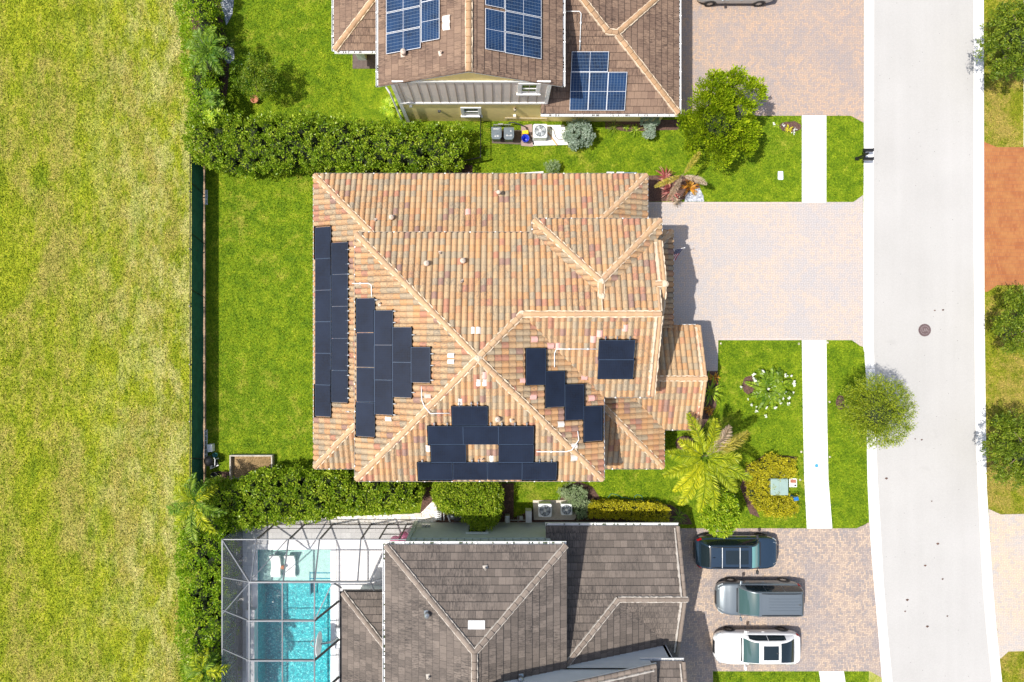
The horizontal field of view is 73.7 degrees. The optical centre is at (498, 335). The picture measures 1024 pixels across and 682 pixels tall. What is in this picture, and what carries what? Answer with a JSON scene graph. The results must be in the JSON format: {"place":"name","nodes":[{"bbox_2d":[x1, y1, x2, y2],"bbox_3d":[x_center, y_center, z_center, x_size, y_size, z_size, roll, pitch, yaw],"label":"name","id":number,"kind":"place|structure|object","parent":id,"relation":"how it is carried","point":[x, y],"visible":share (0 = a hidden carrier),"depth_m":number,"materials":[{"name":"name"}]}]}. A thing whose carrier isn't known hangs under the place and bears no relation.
{"place":"outdoors","nodes":[
{"label":"outdoors","id":0,"kind":"place"},
{"bbox_2d":[0,0,201,681],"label":"field grass","id":1,"kind":"structure","parent":0,"point":[180,400],"depth_m":41.63,"materials":[{"name":"green plant"}]},
{"bbox_2d":[353,54,375,68],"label":"patio","id":2,"kind":"structure","parent":0,"point":[369,62],"depth_m":41.64,"materials":[{"name":"beige concrete"}]},
{"bbox_2d":[0,0,881,681],"bbox_3d":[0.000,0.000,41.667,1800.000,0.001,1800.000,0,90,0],"label":"ground","id":3,"kind":"structure","parent":0,"point":[102,340],"depth_m":41.67,"materials":[{"name":"green plant"}]},
{"bbox_2d":[165,472,226,545],"bbox_3d":[-17.056,9.779,39.566,3.364,4.271,3.688,-32,90,0],"label":"palm tree","id":4,"kind":"object","parent":3,"relation":"on","point":[194,493],"visible":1,"depth_m":37.91,"materials":[{"name":"green plant"}]},
{"bbox_2d":[863,0,891,681],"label":"kerb","id":5,"kind":"structure","parent":3,"relation":"on","point":[868,338],"depth_m":41.63,"materials":[{"name":"concrete"}]},
{"bbox_2d":[974,0,1001,681],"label":"kerb","id":6,"kind":"structure","parent":3,"relation":"on","point":[980,394],"depth_m":41.63,"materials":[{"name":"concrete"}]},
{"bbox_2d":[203,0,868,681],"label":"lawn","id":7,"kind":"structure","parent":0,"point":[367,98],"depth_m":41.66,"materials":[{"name":"green plant"}]},
{"bbox_2d":[203,168,205,481],"bbox_3d":[-17.963,-0.718,41.649,0.213,0.001,19.505,0,90,0],"label":"soil strip","id":8,"kind":"object","parent":7,"relation":"on","point":[204,330],"visible":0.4,"depth_m":41.65,"materials":[{"name":"brown soil"}]},
{"bbox_2d":[189,154,204,499],"bbox_3d":[-17.966,-0.492,40.727,0.175,1.880,20.275,0,90,0],"label":"green fence","id":9,"kind":"object","parent":8,"relation":"on","point":[197,346],"visible":0.93,"depth_m":40.68,"materials":[{"name":"metal"}]},
{"bbox_2d":[204,430,207,458],"bbox_3d":[-17.835,6.672,41.617,0.180,0.060,1.900,0,90,0],"label":"ladder","id":10,"kind":"object","parent":8,"relation":"on","point":[204,443],"visible":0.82,"depth_m":41.59,"materials":[{"name":"grey metal"}]},
{"bbox_2d":[183,647,230,681],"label":"palm tree","id":11,"kind":"object","parent":7,"relation":"on","point":[198,660],"visible":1,"depth_m":37.91,"materials":[{"name":"green plant"}]},
{"bbox_2d":[172,500,242,681],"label":"hedge","id":12,"kind":"object","parent":7,"relation":"on","point":[200,602],"visible":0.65,"depth_m":38.98,"materials":[{"name":"green plant"}]},
{"bbox_2d":[191,0,229,112],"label":"mulch bed","id":13,"kind":"object","parent":7,"relation":"on","point":[225,87],"visible":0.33,"depth_m":41.65,"materials":[{"name":"brown soil"}]},
{"bbox_2d":[172,0,227,131],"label":"hedge","id":14,"kind":"object","parent":13,"relation":"on","point":[205,12],"visible":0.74,"depth_m":39.63,"materials":[{"name":"green plant"}]},
{"bbox_2d":[182,25,231,77],"bbox_3d":[-16.474,-16.087,39.788,2.518,3.836,2.887,-15,90,0],"label":"palm tree","id":15,"kind":"object","parent":13,"relation":"on","point":[211,44],"visible":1,"depth_m":38.25,"materials":[{"name":"green plant"}]},
{"bbox_2d":[201,88,223,108],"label":"leafy plant","id":16,"kind":"object","parent":13,"relation":"on","point":[210,94],"visible":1,"depth_m":39.24,"materials":[{"name":"green plant"}]},
{"bbox_2d":[203,107,225,127],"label":"leafy plant","id":17,"kind":"object","parent":13,"relation":"on","point":[210,116],"visible":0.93,"depth_m":39.40,"materials":[{"name":"green plant"}]},
{"bbox_2d":[224,46,233,62],"bbox_3d":[-16.425,-17.129,41.637,0.634,0.001,1.050,0,90,0],"label":"rock patch","id":18,"kind":"object","parent":13,"relation":"on","point":[229,50],"visible":0.63,"depth_m":41.64,"materials":[{"name":"grey stone"}]},
{"bbox_2d":[204,454,217,465],"bbox_3d":[-17.295,7.508,41.169,0.702,1.004,0.600,0,90,0],"label":"kettle barbecue","id":19,"kind":"object","parent":7,"relation":"on","point":[208,460],"visible":1,"depth_m":40.77,"materials":[{"name":"black metal"}]},
{"bbox_2d":[207,443,214,451],"bbox_3d":[-17.454,6.799,41.447,0.320,0.400,0.460,-3,90,0],"label":"storage box","id":20,"kind":"object","parent":7,"relation":"on","point":[210,447],"visible":1,"depth_m":41.25,"materials":[{"name":"white plastic"}]},
{"bbox_2d":[220,0,233,24],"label":"rock patch","id":21,"kind":"object","parent":7,"relation":"on","point":[227,7],"visible":1,"depth_m":41.64,"materials":[{"name":"grey stone"}]},
{"bbox_2d":[229,454,273,479],"bbox_3d":[-14.967,7.958,41.457,2.582,0.420,1.476,0,90,0],"label":"raised bed","id":22,"kind":"object","parent":7,"relation":"on","point":[241,465],"visible":0.64,"depth_m":41.53,"materials":[{"name":"soil"}]},
{"bbox_2d":[228,49,278,100],"bbox_3d":[-14.138,-15.089,40.131,2.968,3.114,3.073,0,90,0],"label":"garden tree","id":23,"kind":"object","parent":7,"relation":"on","point":[246,72],"visible":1,"depth_m":39.32,"materials":[{"name":"green plant"}]},
{"bbox_2d":[204,470,330,512],"bbox_3d":[-14.084,9.447,41.646,7.706,0.001,2.790,0,90,0],"label":"mulch bed","id":24,"kind":"object","parent":7,"relation":"on","point":[224,474],"visible":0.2,"depth_m":41.65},
{"bbox_2d":[201,462,426,532],"bbox_3d":[-10.929,9.537,40.184,13.364,2.966,4.092,0,90,0],"label":"hedge","id":25,"kind":"object","parent":24,"relation":"on","point":[262,495],"visible":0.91,"depth_m":39.62,"materials":[{"name":"green plant"}]},
{"bbox_2d":[232,525,411,681],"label":"pool deck","id":26,"kind":"structure","parent":7,"relation":"on","point":[347,555],"depth_m":41.62,"materials":[{"name":"concrete"}]},
{"bbox_2d":[246,607,256,681],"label":"planter wall","id":27,"kind":"structure","parent":26,"relation":"on","point":[253,646],"depth_m":41.00,"materials":[{"name":"concrete"}]},
{"bbox_2d":[252,544,335,681],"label":"swimming pool","id":28,"kind":"structure","parent":26,"relation":"in","point":[298,603],"depth_m":43.12,"materials":[{"name":"teal liquid"}]},
{"bbox_2d":[269,555,281,576],"bbox_3d":[-13.593,14.036,41.622,0.620,0.650,1.400,0,90,0],"label":"pool lounger","id":29,"kind":"object","parent":28,"relation":"on","point":[276,563],"visible":0.96,"depth_m":41.62,"materials":[{"name":"white plastic"}]},
{"bbox_2d":[284,555,296,576],"bbox_3d":[-12.694,14.036,41.622,0.620,0.650,1.400,0,90,0],"label":"pool lounger","id":30,"kind":"object","parent":28,"relation":"on","point":[290,571],"visible":0.93,"depth_m":41.62,"materials":[{"name":"white plastic"}]},
{"bbox_2d":[221,523,412,681],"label":"pool cage","id":31,"kind":"object","parent":26,"relation":"on","point":[231,613],"visible":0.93,"depth_m":39.01,"materials":[{"name":"grey paint"}]},
{"bbox_2d":[311,626,339,656],"bbox_3d":[-10.345,18.311,40.702,1.704,1.810,1.440,0,90,0],"label":"pool basketball hoop","id":32,"kind":"object","parent":26,"relation":"on","point":[318,645],"visible":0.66,"depth_m":40.82,"materials":[{"name":"white plastic"}]},
{"bbox_2d":[181,108,470,178],"bbox_3d":[-10.055,-11.238,40.118,16.844,3.098,4.230,0,90,0],"label":"hedge","id":33,"kind":"object","parent":7,"relation":"on","point":[268,144],"visible":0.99,"depth_m":39.57,"materials":[{"name":"green plant"}]},
{"bbox_2d":[204,164,471,172],"bbox_3d":[-10.157,-10.377,41.648,17.146,0.001,0.531,2,90,0],"label":"mulch bed","id":34,"kind":"object","parent":7,"relation":"on","point":[467,169],"visible":0.17,"depth_m":41.65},
{"bbox_2d":[300,502,436,523],"bbox_3d":[-7.906,10.669,41.639,8.371,0.001,1.780,0,90,0],"label":"gravel strip","id":35,"kind":"object","parent":7,"relation":"on","point":[428,512],"visible":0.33,"depth_m":41.64,"materials":[{"name":"white gravel"}]},
{"bbox_2d":[379,96,400,117],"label":"leafy plant","id":36,"kind":"object","parent":7,"relation":"on","point":[387,104],"visible":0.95,"depth_m":40.24,"materials":[{"name":"green plant"}]},
{"bbox_2d":[420,483,513,521],"bbox_3d":[-1.993,10.244,41.646,5.846,0.001,2.524,0,90,0],"label":"mulch bed","id":37,"kind":"object","parent":7,"relation":"on","point":[508,501],"visible":0.2,"depth_m":41.65,"materials":[{"name":"brown soil"}]},
{"bbox_2d":[435,505,465,521],"bbox_3d":[-2.788,10.708,41.353,2.135,0.627,1.065,0,90,0],"label":"pool equipment","id":38,"kind":"object","parent":37,"relation":"on","point":[438,516],"visible":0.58,"depth_m":41.22,"materials":[{"name":"grey metal"}]},
{"bbox_2d":[430,482,504,531],"bbox_3d":[-1.738,9.524,40.243,4.641,2.847,3.439,22,90,0],"label":"shrub","id":39,"kind":"object","parent":37,"relation":"on","point":[456,497],"visible":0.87,"depth_m":39.44,"materials":[{"name":"green plant"}]},
{"bbox_2d":[331,0,681,124],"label":"yellow house","id":40,"kind":"structure","parent":7,"relation":"on","point":[525,60],"depth_m":37.00,"materials":[{"name":"brown tile"}]},
{"bbox_2d":[460,107,481,117],"bbox_3d":[-1.590,-13.035,39.817,1.276,1.520,0.130,0,90,0],"label":"window","id":41,"kind":"structure","parent":40,"relation":"in","point":[466,112],"depth_m":39.99,"materials":[{"name":"white glass"}]},
{"bbox_2d":[516,83,540,95],"bbox_3d":[1.610,-13.005,36.017,1.288,1.580,0.130,0,90,0],"label":"window","id":42,"kind":"structure","parent":40,"relation":"in","point":[534,90],"depth_m":36.17,"materials":[{"name":"white glass"}]},
{"bbox_2d":[492,130,520,144],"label":"paving slab","id":43,"kind":"structure","parent":7,"relation":"on","point":[517,137],"depth_m":41.63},
{"bbox_2d":[491,126,500,140],"bbox_3d":[-0.122,-12.095,41.104,0.600,1.039,0.788,0,90,0],"label":"wheeled bin","id":44,"kind":"object","parent":43,"relation":"on","point":[495,133],"visible":1,"depth_m":40.62,"materials":[{"name":"grey plastic"}]},
{"bbox_2d":[504,127,513,141],"bbox_3d":[0.622,-12.069,41.104,0.600,1.039,0.788,0,90,0],"label":"wheeled bin","id":45,"kind":"object","parent":43,"relation":"on","point":[508,134],"visible":1,"depth_m":40.60,"materials":[{"name":"grey plastic"}]},
{"bbox_2d":[312,173,707,481],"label":"tiled house","id":46,"kind":"structure","parent":7,"relation":"on","point":[495,327],"depth_m":35.08,"materials":[{"name":"tile"}]},
{"bbox_2d":[674,247,684,259],"bbox_3d":[10.167,-4.696,39.608,1.158,1.052,0.613,-8,90,0],"label":"flag","id":47,"kind":"object","parent":46,"relation":"attached to","point":[677,252],"visible":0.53,"depth_m":39.47,"materials":[{"name":"fabric"}]},
{"bbox_2d":[340,521,688,681],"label":"grey house","id":48,"kind":"structure","parent":7,"relation":"on","point":[541,602],"depth_m":35.59,"materials":[{"name":"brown tile"}]},
{"bbox_2d":[466,525,488,533],"bbox_3d":[-1.235,11.335,40.093,1.310,1.732,0.070,0,90,0],"label":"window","id":49,"kind":"structure","parent":48,"relation":"in","point":[468,531],"depth_m":39.58,"materials":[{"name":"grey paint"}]},
{"bbox_2d":[525,508,531,522],"bbox_3d":[1.798,10.764,40.917,0.360,0.700,0.720,0,90,0],"label":"disconnect box","id":50,"kind":"object","parent":48,"relation":"attached to","point":[528,515],"visible":1,"depth_m":40.57,"materials":[{"name":"grey metal"}]},
{"bbox_2d":[521,124,532,146],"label":"paving slab","id":51,"kind":"structure","parent":7,"relation":"on","point":[529,143],"depth_m":41.62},
{"bbox_2d":[521,134,528,142],"bbox_3d":[1.621,-11.908,41.362,0.482,0.490,0.486,0,90,0],"label":"bucket","id":52,"kind":"object","parent":51,"relation":"on","point":[525,138],"visible":1,"depth_m":41.39,"materials":[{"name":"blue plastic"}]},
{"bbox_2d":[533,125,568,145],"bbox_3d":[3.189,-12.210,41.627,2.179,0.100,1.249,0,90,0],"label":"concrete pad","id":53,"kind":"object","parent":7,"relation":"on","point":[556,129],"visible":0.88,"depth_m":41.58,"materials":[{"name":"white concrete"}]},
{"bbox_2d":[533,124,546,140],"bbox_3d":[2.499,-12.261,41.177,0.840,0.820,0.840,0,90,0],"label":"condenser","id":54,"kind":"object","parent":53,"relation":"on","point":[539,132],"visible":1,"depth_m":40.84,"materials":[{"name":"white metal"}]},
{"bbox_2d":[543,159,559,172],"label":"shrub","id":55,"kind":"object","parent":7,"relation":"on","point":[549,165],"visible":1,"depth_m":40.95,"materials":[{"name":"green plant"}]},
{"bbox_2d":[560,117,596,150],"bbox_3d":[4.758,-12.054,40.710,2.112,1.714,2.006,0,90,0],"label":"silver shrub","id":56,"kind":"object","parent":7,"relation":"on","point":[576,132],"visible":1,"depth_m":40.50,"materials":[{"name":"green plant"}]},
{"bbox_2d":[514,482,691,523],"bbox_3d":[6.378,10.191,41.645,10.895,0.001,2.631,0,90,0],"label":"mulch bed","id":57,"kind":"object","parent":7,"relation":"on","point":[592,494],"visible":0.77,"depth_m":41.65,"materials":[{"name":"brown soil"}]},
{"bbox_2d":[533,500,575,519],"bbox_3d":[3.415,10.616,41.617,2.631,0.100,1.196,0,90,0],"label":"concrete pad","id":58,"kind":"object","parent":57,"relation":"on","point":[556,514],"visible":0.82,"depth_m":41.57,"materials":[{"name":"grey concrete"}]},
{"bbox_2d":[538,501,551,516],"bbox_3d":[2.789,10.464,41.202,0.800,0.770,0.800,0,90,0],"label":"condenser","id":59,"kind":"object","parent":58,"relation":"on","point":[544,508],"visible":1,"depth_m":40.89,"materials":[{"name":"white metal"}]},
{"bbox_2d":[560,501,571,514],"bbox_3d":[4.084,10.425,41.227,0.680,0.720,0.680,0,90,0],"label":"condenser","id":60,"kind":"object","parent":58,"relation":"on","point":[565,507],"visible":0.98,"depth_m":40.94,"materials":[{"name":"white metal"}]},
{"bbox_2d":[556,482,592,520],"bbox_3d":[4.744,9.840,41.029,1.809,1.277,2.577,-39,90,0],"label":"shrub","id":61,"kind":"object","parent":57,"relation":"on","point":[578,500],"visible":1,"depth_m":40.85,"materials":[{"name":"green plant"}]},
{"bbox_2d":[587,498,671,521],"bbox_3d":[7.790,10.441,41.050,5.068,1.233,1.298,4,90,0],"label":"clipped hedge","id":62,"kind":"object","parent":57,"relation":"on","point":[652,510],"visible":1,"depth_m":40.64,"materials":[{"name":"yellow plant"}]},
{"bbox_2d":[671,508,686,524],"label":"spiky plant","id":63,"kind":"object","parent":57,"relation":"on","point":[679,516],"visible":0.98,"depth_m":41.30,"materials":[{"name":"green plant"}]},
{"bbox_2d":[605,120,678,130],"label":"mulch bed","id":64,"kind":"object","parent":7,"relation":"on","point":[667,125],"visible":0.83,"depth_m":41.65,"materials":[{"name":"brown soil"}]},
{"bbox_2d":[639,117,660,138],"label":"silver shrub","id":65,"kind":"object","parent":7,"relation":"on","point":[647,133],"visible":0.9,"depth_m":40.65,"materials":[{"name":"green plant"}]},
{"bbox_2d":[648,175,700,201],"bbox_3d":[10.629,-8.975,41.645,3.454,0.001,1.608,0,90,0],"label":"mulch bed","id":66,"kind":"object","parent":7,"relation":"on","point":[655,194],"visible":0.5,"depth_m":41.65,"materials":[{"name":"brown soil"}]},
{"bbox_2d":[655,167,674,188],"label":"spiky plant","id":67,"kind":"object","parent":66,"relation":"on","point":[664,176],"visible":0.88,"depth_m":41.37,"materials":[{"name":"red plant"}]},
{"bbox_2d":[659,183,681,199],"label":"spiky plant","id":68,"kind":"object","parent":66,"relation":"on","point":[666,190],"visible":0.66,"depth_m":41.35,"materials":[{"name":"red plant"}]},
{"bbox_2d":[669,194,682,207],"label":"spiky plant","id":69,"kind":"object","parent":66,"relation":"on","point":[675,199],"visible":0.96,"depth_m":41.43,"materials":[{"name":"grey plant"}]},
{"bbox_2d":[654,151,706,201],"bbox_3d":[10.753,-8.892,40.110,3.382,3.141,1.898,-38,90,0],"label":"palm tree","id":70,"kind":"object","parent":66,"relation":"on","point":[676,184],"visible":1,"depth_m":38.84,"materials":[{"name":"green plant"}]},
{"bbox_2d":[681,178,698,196],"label":"spiky plant","id":71,"kind":"object","parent":66,"relation":"on","point":[691,187],"visible":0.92,"depth_m":41.37,"materials":[{"name":"orange plant"}]},
{"bbox_2d":[675,436,693,449],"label":"mulch bed","id":72,"kind":"object","parent":7,"relation":"on","point":[681,437],"visible":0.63,"depth_m":41.65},
{"bbox_2d":[662,412,752,512],"bbox_3d":[11.528,6.997,39.084,5.067,5.183,5.639,0,90,0],"label":"palm tree","id":73,"kind":"object","parent":72,"relation":"on","point":[718,464],"visible":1,"depth_m":36.98,"materials":[{"name":"green plant"}]},
{"bbox_2d":[685,188,703,201],"bbox_3d":[11.945,-8.603,41.631,1.196,0.001,0.864,0,90,0],"label":"rock patch","id":74,"kind":"object","parent":7,"relation":"on","point":[691,197],"visible":1,"depth_m":41.63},
{"bbox_2d":[701,371,717,429],"bbox_3d":[12.717,3.958,41.645,1.203,0.001,3.719,5,90,0],"label":"mulch bed","id":75,"kind":"object","parent":7,"relation":"on","point":[705,416],"visible":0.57,"depth_m":41.65,"materials":[{"name":"brown soil"}]},
{"bbox_2d":[705,377,723,405],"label":"spiky plant","id":76,"kind":"object","parent":75,"relation":"on","point":[710,392],"visible":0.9,"depth_m":41.31,"materials":[{"name":"green plant"}]},
{"bbox_2d":[709,372,719,382],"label":"spiky plant","id":77,"kind":"object","parent":75,"relation":"on","point":[715,377],"visible":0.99,"depth_m":41.39,"materials":[{"name":"orange plant"}]},
{"bbox_2d":[697,486,742,538],"bbox_3d":[12.511,10.033,39.723,2.564,3.922,2.891,0,90,0],"label":"shade tree","id":78,"kind":"object","parent":7,"relation":"on","point":[722,517],"visible":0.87,"depth_m":38.44,"materials":[{"name":"green plant"}]},
{"bbox_2d":[675,64,768,170],"bbox_3d":[12.498,-12.240,39.190,5.131,5.042,5.451,0,90,0],"label":"shade tree","id":79,"kind":"object","parent":7,"relation":"on","point":[719,117],"visible":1,"depth_m":37.91,"materials":[{"name":"green plant"}]},
{"bbox_2d":[742,376,755,394],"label":"mulch bed","id":80,"kind":"object","parent":7,"relation":"on","point":[747,389],"visible":0.63,"depth_m":41.65,"materials":[{"name":"brown soil"}]},
{"bbox_2d":[740,366,795,417],"bbox_3d":[16.397,3.220,41.162,3.134,0.642,2.831,-31,90,0],"label":"philodendron","id":81,"kind":"object","parent":7,"relation":"on","point":[777,387],"visible":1,"depth_m":41.03,"materials":[{"name":"green plant"}]},
{"bbox_2d":[740,454,796,517],"bbox_3d":[16.131,8.672,41.645,2.475,0.001,4.475,35,90,0],"label":"mulch bed","id":82,"kind":"object","parent":7,"relation":"on","point":[751,508],"visible":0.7,"depth_m":41.65,"materials":[{"name":"brown soil"}]},
{"bbox_2d":[743,452,800,519],"bbox_3d":[16.473,9.028,41.092,3.416,1.149,4.199,0,90,0],"label":"clipped hedge","id":83,"kind":"object","parent":82,"relation":"on","point":[770,466],"visible":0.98,"depth_m":41.00,"materials":[{"name":"yellow plant"}]},
{"bbox_2d":[768,476,787,494],"bbox_3d":[16.844,9.055,41.287,1.200,0.760,1.160,0,90,0],"label":"utility box","id":84,"kind":"object","parent":7,"relation":"on","point":[781,488],"visible":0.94,"depth_m":40.91,"materials":[{"name":"green metal"}]},
{"bbox_2d":[779,121,800,131],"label":"mulch bed","id":85,"kind":"object","parent":7,"relation":"on","point":[794,124],"visible":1,"depth_m":41.65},
{"bbox_2d":[789,478,796,486],"bbox_3d":[17.969,8.963,41.639,0.480,0.056,0.540,0,90,0],"label":"meter cover","id":86,"kind":"object","parent":7,"relation":"on","point":[793,483],"visible":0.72,"depth_m":41.62,"materials":[{"name":"plastic"}]},
{"bbox_2d":[836,395,844,409],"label":"mulch bed","id":87,"kind":"object","parent":7,"relation":"on","point":[838,401],"visible":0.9,"depth_m":41.65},
{"bbox_2d":[835,371,919,449],"bbox_3d":[20.793,4.135,38.828,4.661,5.690,4.515,0,90,0],"label":"street tree","id":88,"kind":"object","parent":87,"relation":"on","point":[874,410],"visible":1,"depth_m":37.17,"materials":[{"name":"green plant"}]},
{"bbox_2d":[855,148,873,160],"bbox_3d":[21.983,-10.789,40.957,0.560,1.420,0.710,0,90,0],"label":"mailbox","id":89,"kind":"object","parent":7,"relation":"on","point":[865,154],"visible":1,"depth_m":40.59,"materials":[{"name":"black metal"}]},
{"bbox_2d":[648,195,862,370],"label":"driveway","id":90,"kind":"structure","parent":0,"point":[768,270],"depth_m":41.64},
{"bbox_2d":[649,202,801,339],"bbox_3d":[13.831,-3.953,41.636,9.327,0.005,8.410,0,90,0],"label":"driveway border","id":91,"kind":"object","parent":90,"relation":"on","point":[739,203],"visible":1,"depth_m":41.63,"materials":[{"name":"concrete"}]},
{"bbox_2d":[678,0,863,122],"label":"driveway","id":92,"kind":"structure","parent":0,"point":[803,57],"depth_m":41.64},
{"bbox_2d":[697,0,772,6],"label":"parked car","id":93,"kind":"object","parent":92,"relation":"on","point":[755,3],"visible":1,"depth_m":41.09,"materials":[{"name":"silver metal"}]},
{"bbox_2d":[678,522,881,681],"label":"driveway","id":94,"kind":"structure","parent":0,"point":[835,625],"depth_m":41.64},
{"bbox_2d":[693,533,777,573],"bbox_3d":[14.281,12.970,40.730,4.957,1.814,2.359,0,90,0],"label":"parked suv","id":95,"kind":"object","parent":94,"relation":"on","point":[757,551],"visible":0.98,"depth_m":40.20,"materials":[{"name":"blue paint"}]},
{"bbox_2d":[712,626,800,670],"bbox_3d":[15.498,18.680,40.849,5.147,1.577,2.359,0,90,0],"label":"parked sedan","id":96,"kind":"object","parent":94,"relation":"on","point":[779,645],"visible":1,"depth_m":40.60,"materials":[{"name":"white paint"}]},
{"bbox_2d":[714,577,803,620],"bbox_3d":[15.598,15.720,40.710,5.107,1.854,2.399,0,90,0],"label":"parked minivan","id":97,"kind":"object","parent":94,"relation":"on","point":[780,597],"visible":1,"depth_m":40.19,"materials":[{"name":"grey paint"}]},
{"bbox_2d":[802,115,825,201],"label":"sidewalk","id":98,"kind":"structure","parent":0,"point":[814,158],"depth_m":41.63,"materials":[{"name":"concrete"}]},
{"bbox_2d":[802,340,831,527],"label":"sidewalk","id":99,"kind":"structure","parent":0,"point":[815,430],"depth_m":41.63,"materials":[{"name":"concrete"}]},
{"bbox_2d":[819,671,844,681],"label":"sidewalk","id":100,"kind":"structure","parent":0,"point":[832,676],"depth_m":41.63,"materials":[{"name":"concrete"}]},
{"bbox_2d":[874,0,991,681],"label":"road","id":101,"kind":"structure","parent":0,"point":[923,160],"depth_m":41.65,"materials":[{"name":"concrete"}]},
{"bbox_2d":[918,324,930,335],"bbox_3d":[26.002,-0.345,41.640,0.770,0.018,0.770,0,90,0],"label":"manhole cover","id":102,"kind":"object","parent":101,"relation":"on","point":[924,329],"visible":1,"depth_m":41.64,"materials":[{"name":"metal"}]},
{"bbox_2d":[984,0,1023,681],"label":"verge","id":103,"kind":"structure","parent":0,"point":[1006,91],"depth_m":41.66,"materials":[{"name":"green plant"}]},
{"bbox_2d":[973,0,1023,82],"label":"oak tree","id":104,"kind":"object","parent":103,"relation":"on","point":[1012,48],"visible":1,"depth_m":38.41,"materials":[{"name":"green plant"}]},
{"bbox_2d":[980,408,1023,490],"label":"oak tree","id":105,"kind":"object","parent":103,"relation":"on","point":[1012,448],"visible":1,"depth_m":38.60,"materials":[{"name":"green plant"}]},
{"bbox_2d":[990,283,1023,355],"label":"oak tree","id":106,"kind":"object","parent":103,"relation":"on","point":[1017,323],"visible":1,"depth_m":38.79,"materials":[{"name":"green plant"}]},
{"bbox_2d":[984,142,1023,291],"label":"driveway","id":107,"kind":"structure","parent":0,"point":[1004,215],"depth_m":41.64,"materials":[{"name":"orange brick"}]},
{"bbox_2d":[988,509,1023,657],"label":"driveway","id":108,"kind":"structure","parent":0,"point":[1007,544],"depth_m":41.64,"materials":[{"name":"beige concrete"}]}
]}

